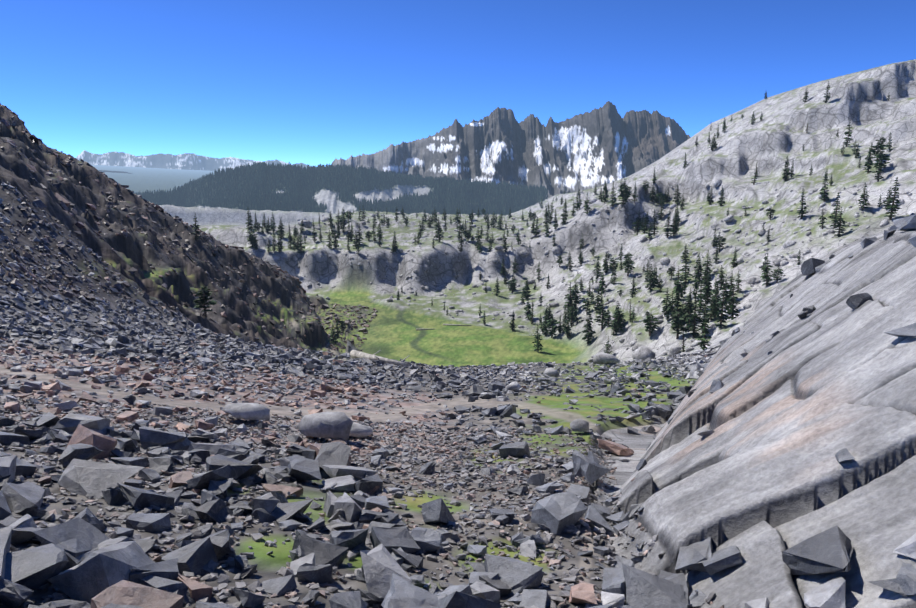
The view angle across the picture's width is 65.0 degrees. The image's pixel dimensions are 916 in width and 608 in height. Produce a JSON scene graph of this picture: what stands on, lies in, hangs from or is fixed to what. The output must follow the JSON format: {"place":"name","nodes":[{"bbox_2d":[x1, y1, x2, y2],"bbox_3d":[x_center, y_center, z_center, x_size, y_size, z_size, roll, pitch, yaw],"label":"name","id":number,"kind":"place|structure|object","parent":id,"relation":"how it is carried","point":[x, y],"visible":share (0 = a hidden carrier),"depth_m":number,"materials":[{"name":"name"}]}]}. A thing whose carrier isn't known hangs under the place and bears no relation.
{"place":"outdoors","nodes":[
{"label":"outdoors","id":0,"kind":"place"},
{"bbox_2d":[98,170,132,173],"bbox_3d":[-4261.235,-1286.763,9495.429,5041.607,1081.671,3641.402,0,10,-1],"label":"lake","id":1,"kind":"structure","parent":0,"point":[114,171],"depth_m":10695.67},
{"bbox_2d":[76,150,312,171],"bbox_3d":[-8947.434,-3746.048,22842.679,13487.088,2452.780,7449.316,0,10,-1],"label":"mountain range","id":2,"kind":"structure","parent":0,"point":[188,161],"depth_m":24978.32,"materials":[{"name":"snow"}]},
{"bbox_2d":[155,168,545,214],"bbox_3d":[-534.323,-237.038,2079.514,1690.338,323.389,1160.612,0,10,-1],"label":"forest ridge","id":3,"kind":"structure","parent":0,"point":[327,197],"depth_m":2338.82,"materials":[{"name":"plant"}]},
{"bbox_2d":[0,59,915,607],"bbox_3d":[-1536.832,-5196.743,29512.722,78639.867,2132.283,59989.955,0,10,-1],"label":"terrain","id":4,"kind":"structure","parent":0,"point":[860,103],"depth_m":205.62,"materials":[{"name":"stone"}]},
{"bbox_2d":[0,103,377,353],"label":"hill rocks","id":5,"kind":"object","parent":4,"relation":"on","point":[64,203],"visible":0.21,"depth_m":170.38,"materials":[{"name":"stone"}]},
{"bbox_2d":[191,214,201,241],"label":"conifer","id":6,"kind":"object","parent":4,"relation":"on","point":[196,231],"visible":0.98,"depth_m":175.56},
{"bbox_2d":[193,285,216,317],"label":"conifer","id":7,"kind":"object","parent":4,"relation":"on","point":[202,299],"visible":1,"depth_m":80.76,"materials":[{"name":"plant"}]},
{"bbox_2d":[245,207,251,229],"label":"conifer","id":8,"kind":"object","parent":4,"relation":"on","point":[248,223],"visible":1,"depth_m":342.26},
{"bbox_2d":[244,228,258,244],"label":"conifer","id":9,"kind":"object","parent":4,"relation":"on","point":[248,237],"visible":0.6,"depth_m":332.50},
{"bbox_2d":[271,232,276,251],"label":"conifer","id":10,"kind":"object","parent":4,"relation":"on","point":[273,245],"visible":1,"depth_m":327.27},
{"bbox_2d":[277,217,284,238],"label":"conifer","id":11,"kind":"object","parent":4,"relation":"on","point":[280,232],"visible":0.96,"depth_m":377.82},
{"bbox_2d":[296,230,305,253],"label":"conifer","id":12,"kind":"object","parent":4,"relation":"on","point":[300,246],"visible":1,"depth_m":332.05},
{"bbox_2d":[326,230,333,247],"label":"conifer","id":13,"kind":"object","parent":4,"relation":"on","point":[329,238],"visible":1,"depth_m":334.25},
{"bbox_2d":[329,324,337,344],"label":"conifer","id":14,"kind":"object","parent":4,"relation":"on","point":[333,338],"visible":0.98,"depth_m":189.39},
{"bbox_2d":[332,227,339,248],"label":"conifer","id":15,"kind":"object","parent":4,"relation":"on","point":[334,236],"visible":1,"depth_m":336.02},
{"bbox_2d":[132,161,547,215],"bbox_3d":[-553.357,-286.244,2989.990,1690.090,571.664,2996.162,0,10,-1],"label":"forest trees","id":16,"kind":"object","parent":4,"relation":"on","point":[266,198],"visible":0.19,"depth_m":2337.24,"materials":[{"name":"plant"}]},
{"bbox_2d":[353,234,359,248],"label":"conifer","id":17,"kind":"object","parent":4,"relation":"on","point":[355,242],"visible":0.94,"depth_m":332.14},
{"bbox_2d":[355,224,363,245],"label":"conifer","id":18,"kind":"object","parent":4,"relation":"on","point":[359,234],"visible":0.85,"depth_m":347.63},
{"bbox_2d":[0,396,723,607],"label":"gravel","id":19,"kind":"structure","parent":4,"relation":"on","point":[113,524],"depth_m":7.49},
{"bbox_2d":[375,224,382,246],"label":"conifer","id":20,"kind":"object","parent":4,"relation":"on","point":[379,239],"visible":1,"depth_m":335.18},
{"bbox_2d":[350,350,409,365],"bbox_3d":[-5.133,3.838,47.224,5.000,1.296,1.477,7,12,36],"label":"fallen log","id":21,"kind":"object","parent":4,"relation":"on","point":[358,354],"visible":0.75,"depth_m":47.23,"materials":[{"name":"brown wood"}]},
{"bbox_2d":[0,236,863,498],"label":"talus rocks","id":22,"kind":"object","parent":4,"relation":"on","point":[60,448],"visible":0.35,"depth_m":17.85,"materials":[{"name":"stone"}]},
{"bbox_2d":[434,217,443,241],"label":"conifer","id":23,"kind":"object","parent":4,"relation":"on","point":[438,232],"visible":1,"depth_m":341.76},
{"bbox_2d":[221,220,681,441],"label":"boulders","id":24,"kind":"object","parent":4,"relation":"on","point":[336,425],"visible":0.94,"depth_m":13.12,"materials":[{"name":"stone"}]},
{"bbox_2d":[0,174,915,607],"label":"talus rocks","id":25,"kind":"object","parent":4,"relation":"on","point":[88,558],"visible":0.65,"depth_m":7.03,"materials":[{"name":"stone"}]},
{"bbox_2d":[456,216,463,238],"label":"conifer","id":26,"kind":"object","parent":4,"relation":"on","point":[460,230],"visible":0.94,"depth_m":358.45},
{"bbox_2d":[458,231,465,251],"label":"conifer","id":27,"kind":"object","parent":4,"relation":"on","point":[461,245],"visible":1,"depth_m":339.96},
{"bbox_2d":[474,227,482,248],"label":"conifer","id":28,"kind":"object","parent":4,"relation":"on","point":[478,236],"visible":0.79,"depth_m":346.51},
{"bbox_2d":[490,211,496,227],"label":"conifer","id":29,"kind":"object","parent":4,"relation":"on","point":[493,219],"visible":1,"depth_m":483.56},
{"bbox_2d":[492,278,499,295],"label":"conifer","id":30,"kind":"object","parent":4,"relation":"on","point":[497,286],"visible":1,"depth_m":299.96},
{"bbox_2d":[499,257,506,275],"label":"conifer","id":31,"kind":"object","parent":4,"relation":"on","point":[503,269],"visible":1,"depth_m":333.12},
{"bbox_2d":[504,279,517,292],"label":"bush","id":32,"kind":"object","parent":4,"relation":"on","point":[511,283],"visible":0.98,"depth_m":306.77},
{"bbox_2d":[510,310,516,330],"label":"conifer","id":33,"kind":"object","parent":4,"relation":"on","point":[512,327],"visible":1,"depth_m":236.69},
{"bbox_2d":[524,279,530,298],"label":"conifer","id":34,"kind":"object","parent":4,"relation":"on","point":[527,295],"visible":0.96,"depth_m":291.00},
{"bbox_2d":[524,297,531,319],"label":"conifer","id":35,"kind":"object","parent":4,"relation":"on","point":[527,308],"visible":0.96,"depth_m":248.55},
{"bbox_2d":[532,325,542,351],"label":"conifer","id":36,"kind":"object","parent":4,"relation":"on","point":[538,345],"visible":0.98,"depth_m":206.89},
{"bbox_2d":[541,313,548,335],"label":"conifer","id":37,"kind":"object","parent":4,"relation":"on","point":[545,327],"visible":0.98,"depth_m":227.89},
{"bbox_2d":[546,304,553,321],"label":"conifer","id":38,"kind":"object","parent":4,"relation":"on","point":[549,316],"visible":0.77,"depth_m":237.65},
{"bbox_2d":[546,317,560,337],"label":"conifer","id":39,"kind":"object","parent":4,"relation":"on","point":[552,326],"visible":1,"depth_m":223.87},
{"bbox_2d":[553,209,558,229],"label":"conifer","id":40,"kind":"object","parent":4,"relation":"on","point":[555,221],"visible":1,"depth_m":345.14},
{"bbox_2d":[564,311,571,337],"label":"conifer","id":41,"kind":"object","parent":4,"relation":"on","point":[567,330],"visible":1,"depth_m":218.84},
{"bbox_2d":[564,282,577,313],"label":"conifer","id":42,"kind":"object","parent":4,"relation":"on","point":[570,298],"visible":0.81,"depth_m":235.71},
{"bbox_2d":[569,303,575,326],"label":"conifer","id":43,"kind":"object","parent":4,"relation":"on","point":[571,314],"visible":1,"depth_m":224.62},
{"bbox_2d":[569,279,581,301],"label":"conifer","id":44,"kind":"object","parent":4,"relation":"on","point":[578,298],"visible":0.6,"depth_m":244.81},
{"bbox_2d":[581,298,591,313],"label":"conifer","id":45,"kind":"object","parent":4,"relation":"on","point":[588,303],"visible":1,"depth_m":227.44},
{"bbox_2d":[583,192,591,213],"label":"conifer","id":46,"kind":"object","parent":4,"relation":"on","point":[586,206],"visible":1,"depth_m":338.48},
{"bbox_2d":[582,310,595,343],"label":"conifer","id":47,"kind":"object","parent":4,"relation":"on","point":[589,328],"visible":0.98,"depth_m":206.86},
{"bbox_2d":[592,288,600,311],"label":"conifer","id":48,"kind":"object","parent":4,"relation":"on","point":[597,302],"visible":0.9,"depth_m":222.09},
{"bbox_2d":[594,258,600,275],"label":"conifer","id":49,"kind":"object","parent":4,"relation":"on","point":[597,266],"visible":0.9,"depth_m":266.42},
{"bbox_2d":[594,307,608,329],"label":"conifer","id":50,"kind":"object","parent":4,"relation":"on","point":[602,317],"visible":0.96,"depth_m":207.60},
{"bbox_2d":[596,272,608,293],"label":"conifer","id":51,"kind":"object","parent":4,"relation":"on","point":[601,287],"visible":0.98,"depth_m":238.94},
{"bbox_2d":[297,179,911,361],"bbox_3d":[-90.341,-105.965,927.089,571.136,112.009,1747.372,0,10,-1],"label":"conifer trees","id":52,"kind":"object","parent":4,"relation":"on","point":[730,218],"visible":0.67,"depth_m":248.58,"materials":[{"name":"plant"}]},
{"bbox_2d":[601,183,608,202],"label":"conifer","id":53,"kind":"object","parent":4,"relation":"on","point":[605,192],"visible":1,"depth_m":337.99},
{"bbox_2d":[603,305,610,326],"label":"conifer","id":54,"kind":"object","parent":4,"relation":"on","point":[608,317],"visible":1,"depth_m":200.15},
{"bbox_2d":[604,336,611,353],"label":"conifer","id":55,"kind":"object","parent":4,"relation":"on","point":[607,347],"visible":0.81,"depth_m":179.87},
{"bbox_2d":[608,181,616,206],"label":"conifer","id":56,"kind":"object","parent":4,"relation":"on","point":[613,198],"visible":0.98,"depth_m":329.14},
{"bbox_2d":[608,257,618,273],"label":"conifer","id":57,"kind":"object","parent":4,"relation":"on","point":[614,264],"visible":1,"depth_m":258.90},
{"bbox_2d":[611,315,617,334],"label":"conifer","id":58,"kind":"object","parent":4,"relation":"on","point":[614,323],"visible":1,"depth_m":193.22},
{"bbox_2d":[611,301,624,331],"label":"conifer","id":59,"kind":"object","parent":4,"relation":"on","point":[618,321],"visible":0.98,"depth_m":194.32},
{"bbox_2d":[618,179,628,204],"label":"conifer","id":60,"kind":"object","parent":4,"relation":"on","point":[624,192],"visible":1,"depth_m":324.00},
{"bbox_2d":[622,259,634,275],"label":"conifer","id":61,"kind":"object","parent":4,"relation":"on","point":[624,264],"visible":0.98,"depth_m":247.64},
{"bbox_2d":[629,273,636,297],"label":"conifer","id":62,"kind":"object","parent":4,"relation":"on","point":[633,289],"visible":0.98,"depth_m":214.79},
{"bbox_2d":[632,220,641,234],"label":"conifer","id":63,"kind":"object","parent":4,"relation":"on","point":[636,226],"visible":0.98,"depth_m":315.26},
{"bbox_2d":[644,264,656,291],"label":"conifer","id":64,"kind":"object","parent":4,"relation":"on","point":[651,283],"visible":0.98,"depth_m":209.98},
{"bbox_2d":[642,315,659,335],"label":"conifer","id":65,"kind":"object","parent":4,"relation":"on","point":[652,326],"visible":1,"depth_m":177.97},
{"bbox_2d":[650,209,658,235],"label":"conifer","id":66,"kind":"object","parent":4,"relation":"on","point":[654,223],"visible":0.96,"depth_m":289.38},
{"bbox_2d":[655,192,665,204],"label":"conifer","id":67,"kind":"object","parent":4,"relation":"on","point":[661,196],"visible":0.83,"depth_m":331.55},
{"bbox_2d":[657,198,664,219],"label":"conifer","id":68,"kind":"object","parent":4,"relation":"on","point":[661,212],"visible":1,"depth_m":326.49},
{"bbox_2d":[661,288,671,315],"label":"conifer","id":69,"kind":"object","parent":4,"relation":"on","point":[664,308],"visible":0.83,"depth_m":182.02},
{"bbox_2d":[663,210,671,237],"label":"conifer","id":70,"kind":"object","parent":4,"relation":"on","point":[667,229],"visible":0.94,"depth_m":266.52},
{"bbox_2d":[667,266,675,277],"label":"conifer","id":71,"kind":"object","parent":4,"relation":"on","point":[671,269],"visible":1,"depth_m":216.04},
{"bbox_2d":[667,291,676,317],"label":"conifer","id":72,"kind":"object","parent":4,"relation":"on","point":[671,304],"visible":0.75,"depth_m":177.78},
{"bbox_2d":[669,209,678,235],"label":"conifer","id":73,"kind":"object","parent":4,"relation":"on","point":[674,230],"visible":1,"depth_m":265.45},
{"bbox_2d":[670,290,682,315],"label":"conifer","id":74,"kind":"object","parent":4,"relation":"on","point":[677,304],"visible":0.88,"depth_m":174.09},
{"bbox_2d":[672,184,681,203],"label":"conifer","id":75,"kind":"object","parent":4,"relation":"on","point":[676,200],"visible":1,"depth_m":325.88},
{"bbox_2d":[667,310,688,338],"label":"conifer","id":76,"kind":"object","parent":4,"relation":"on","point":[677,327],"visible":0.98,"depth_m":153.82,"materials":[{"name":"plant"}]},
{"bbox_2d":[673,271,684,297],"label":"conifer","id":77,"kind":"object","parent":4,"relation":"on","point":[677,287],"visible":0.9,"depth_m":192.21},
{"bbox_2d":[680,246,689,262],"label":"conifer","id":78,"kind":"object","parent":4,"relation":"on","point":[684,253],"visible":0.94,"depth_m":229.85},
{"bbox_2d":[679,255,692,284],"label":"conifer","id":79,"kind":"object","parent":4,"relation":"on","point":[685,276],"visible":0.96,"depth_m":207.70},
{"bbox_2d":[682,295,692,324],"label":"conifer","id":80,"kind":"object","parent":4,"relation":"on","point":[687,311],"visible":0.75,"depth_m":171.90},
{"bbox_2d":[688,297,702,336],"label":"conifer","id":81,"kind":"object","parent":4,"relation":"on","point":[694,317],"visible":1,"depth_m":151.37,"materials":[{"name":"plant"}]},
{"bbox_2d":[691,253,704,282],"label":"conifer","id":82,"kind":"object","parent":4,"relation":"on","point":[698,266],"visible":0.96,"depth_m":202.97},
{"bbox_2d":[693,283,704,311],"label":"conifer","id":83,"kind":"object","parent":4,"relation":"on","point":[700,304],"visible":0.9,"depth_m":177.02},
{"bbox_2d":[698,295,709,332],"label":"conifer","id":84,"kind":"object","parent":4,"relation":"on","point":[704,308],"visible":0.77,"depth_m":152.20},
{"bbox_2d":[697,315,711,349],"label":"conifer","id":85,"kind":"object","parent":4,"relation":"on","point":[704,340],"visible":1,"depth_m":107.41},
{"bbox_2d":[700,265,712,290],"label":"conifer","id":86,"kind":"object","parent":4,"relation":"on","point":[705,278],"visible":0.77,"depth_m":190.07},
{"bbox_2d":[701,273,712,303],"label":"conifer","id":87,"kind":"object","parent":4,"relation":"on","point":[709,295],"visible":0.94,"depth_m":182.24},
{"bbox_2d":[702,250,712,277],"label":"conifer","id":88,"kind":"object","parent":4,"relation":"on","point":[707,263],"visible":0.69,"depth_m":203.00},
{"bbox_2d":[707,295,717,320],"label":"conifer","id":89,"kind":"object","parent":4,"relation":"on","point":[711,308],"visible":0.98,"depth_m":168.46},
{"bbox_2d":[709,133,717,150],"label":"conifer","id":90,"kind":"object","parent":4,"relation":"on","point":[713,144],"visible":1,"depth_m":344.11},
{"bbox_2d":[712,287,720,317],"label":"conifer","id":91,"kind":"object","parent":4,"relation":"on","point":[715,307],"visible":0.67,"depth_m":168.96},
{"bbox_2d":[712,233,726,252],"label":"conifer","id":92,"kind":"object","parent":4,"relation":"on","point":[720,239],"visible":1,"depth_m":223.16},
{"bbox_2d":[717,185,724,206],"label":"conifer","id":93,"kind":"object","parent":4,"relation":"on","point":[720,201],"visible":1,"depth_m":288.81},
{"bbox_2d":[716,265,726,288],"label":"conifer","id":94,"kind":"object","parent":4,"relation":"on","point":[721,276],"visible":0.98,"depth_m":188.27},
{"bbox_2d":[715,285,729,327],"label":"conifer","id":95,"kind":"object","parent":4,"relation":"on","point":[722,304],"visible":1,"depth_m":148.24,"materials":[{"name":"plant"}]},
{"bbox_2d":[720,275,729,301],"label":"conifer","id":96,"kind":"object","parent":4,"relation":"on","point":[721,288],"visible":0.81,"depth_m":173.99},
{"bbox_2d":[725,273,735,298],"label":"conifer","id":97,"kind":"object","parent":4,"relation":"on","point":[731,281],"visible":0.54,"depth_m":172.94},
{"bbox_2d":[725,284,740,319],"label":"conifer","id":98,"kind":"object","parent":4,"relation":"on","point":[732,300],"visible":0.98,"depth_m":153.20,"materials":[{"name":"plant"}]},
{"bbox_2d":[730,247,737,267],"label":"conifer","id":99,"kind":"object","parent":4,"relation":"on","point":[734,263],"visible":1,"depth_m":198.59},
{"bbox_2d":[734,271,742,291],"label":"conifer","id":100,"kind":"object","parent":4,"relation":"on","point":[738,281],"visible":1,"depth_m":176.83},
{"bbox_2d":[593,229,915,607],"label":"rock slab","id":101,"kind":"object","parent":4,"relation":"on","point":[761,478],"visible":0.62,"depth_m":6.34,"materials":[{"name":"stone"}]},
{"bbox_2d":[760,253,772,285],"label":"conifer","id":102,"kind":"object","parent":4,"relation":"on","point":[766,275],"visible":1,"depth_m":172.02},
{"bbox_2d":[766,209,775,219],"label":"conifer","id":103,"kind":"object","parent":4,"relation":"on","point":[770,211],"visible":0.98,"depth_m":227.32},
{"bbox_2d":[771,266,782,282],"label":"conifer","id":104,"kind":"object","parent":4,"relation":"on","point":[775,273],"visible":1,"depth_m":168.57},
{"bbox_2d":[783,159,790,180],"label":"conifer","id":105,"kind":"object","parent":4,"relation":"on","point":[785,176],"visible":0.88,"depth_m":272.90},
{"bbox_2d":[795,188,807,218],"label":"conifer","id":106,"kind":"object","parent":4,"relation":"on","point":[801,212],"visible":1,"depth_m":211.83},
{"bbox_2d":[818,209,827,228],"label":"conifer","id":107,"kind":"object","parent":4,"relation":"on","point":[822,220],"visible":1,"depth_m":186.45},
{"bbox_2d":[819,172,829,201],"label":"conifer","id":108,"kind":"object","parent":4,"relation":"on","point":[824,188],"visible":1,"depth_m":216.44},
{"bbox_2d":[823,81,829,102],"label":"conifer","id":109,"kind":"object","parent":4,"relation":"on","point":[827,97],"visible":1,"depth_m":325.20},
{"bbox_2d":[829,192,841,228],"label":"conifer","id":110,"kind":"object","parent":4,"relation":"on","point":[834,217],"visible":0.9,"depth_m":183.68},
{"bbox_2d":[834,206,846,236],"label":"conifer","id":111,"kind":"object","parent":4,"relation":"on","point":[839,222],"visible":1,"depth_m":177.26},
{"bbox_2d":[843,120,852,146],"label":"conifer","id":112,"kind":"object","parent":4,"relation":"on","point":[847,139],"visible":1,"depth_m":271.91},
{"bbox_2d":[858,182,869,208],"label":"conifer","id":113,"kind":"object","parent":4,"relation":"on","point":[863,197],"visible":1,"depth_m":190.51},
{"bbox_2d":[863,144,873,173],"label":"conifer","id":114,"kind":"object","parent":4,"relation":"on","point":[869,166],"visible":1,"depth_m":229.47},
{"bbox_2d":[870,141,885,159],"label":"conifer","id":115,"kind":"object","parent":4,"relation":"on","point":[877,147],"visible":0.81,"depth_m":244.00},
{"bbox_2d":[872,149,884,181],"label":"conifer","id":116,"kind":"object","parent":4,"relation":"on","point":[879,169],"visible":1,"depth_m":210.56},
{"bbox_2d":[872,150,890,171],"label":"conifer","id":117,"kind":"object","parent":4,"relation":"on","point":[885,157],"visible":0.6,"depth_m":214.08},
{"bbox_2d":[882,187,892,209],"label":"conifer","id":118,"kind":"object","parent":4,"relation":"on","point":[887,204],"visible":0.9,"depth_m":186.47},
{"bbox_2d":[886,132,891,151],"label":"conifer","id":119,"kind":"object","parent":4,"relation":"on","point":[889,146],"visible":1,"depth_m":247.27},
{"bbox_2d":[884,178,901,219],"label":"conifer","id":120,"kind":"object","parent":4,"relation":"on","point":[892,207],"visible":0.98,"depth_m":167.83,"materials":[{"name":"plant"}]},
{"bbox_2d":[0,0,915,166],"label":"sky","id":121,"kind":"structure","parent":0,"point":[310,82],"materials":[{"name":"blue"}]},
{"bbox_2d":[332,101,690,198],"bbox_3d":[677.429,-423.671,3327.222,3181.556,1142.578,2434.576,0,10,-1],"label":"mountain","id":122,"kind":"structure","parent":0,"point":[607,143],"depth_m":3862.47,"materials":[{"name":"stone"}]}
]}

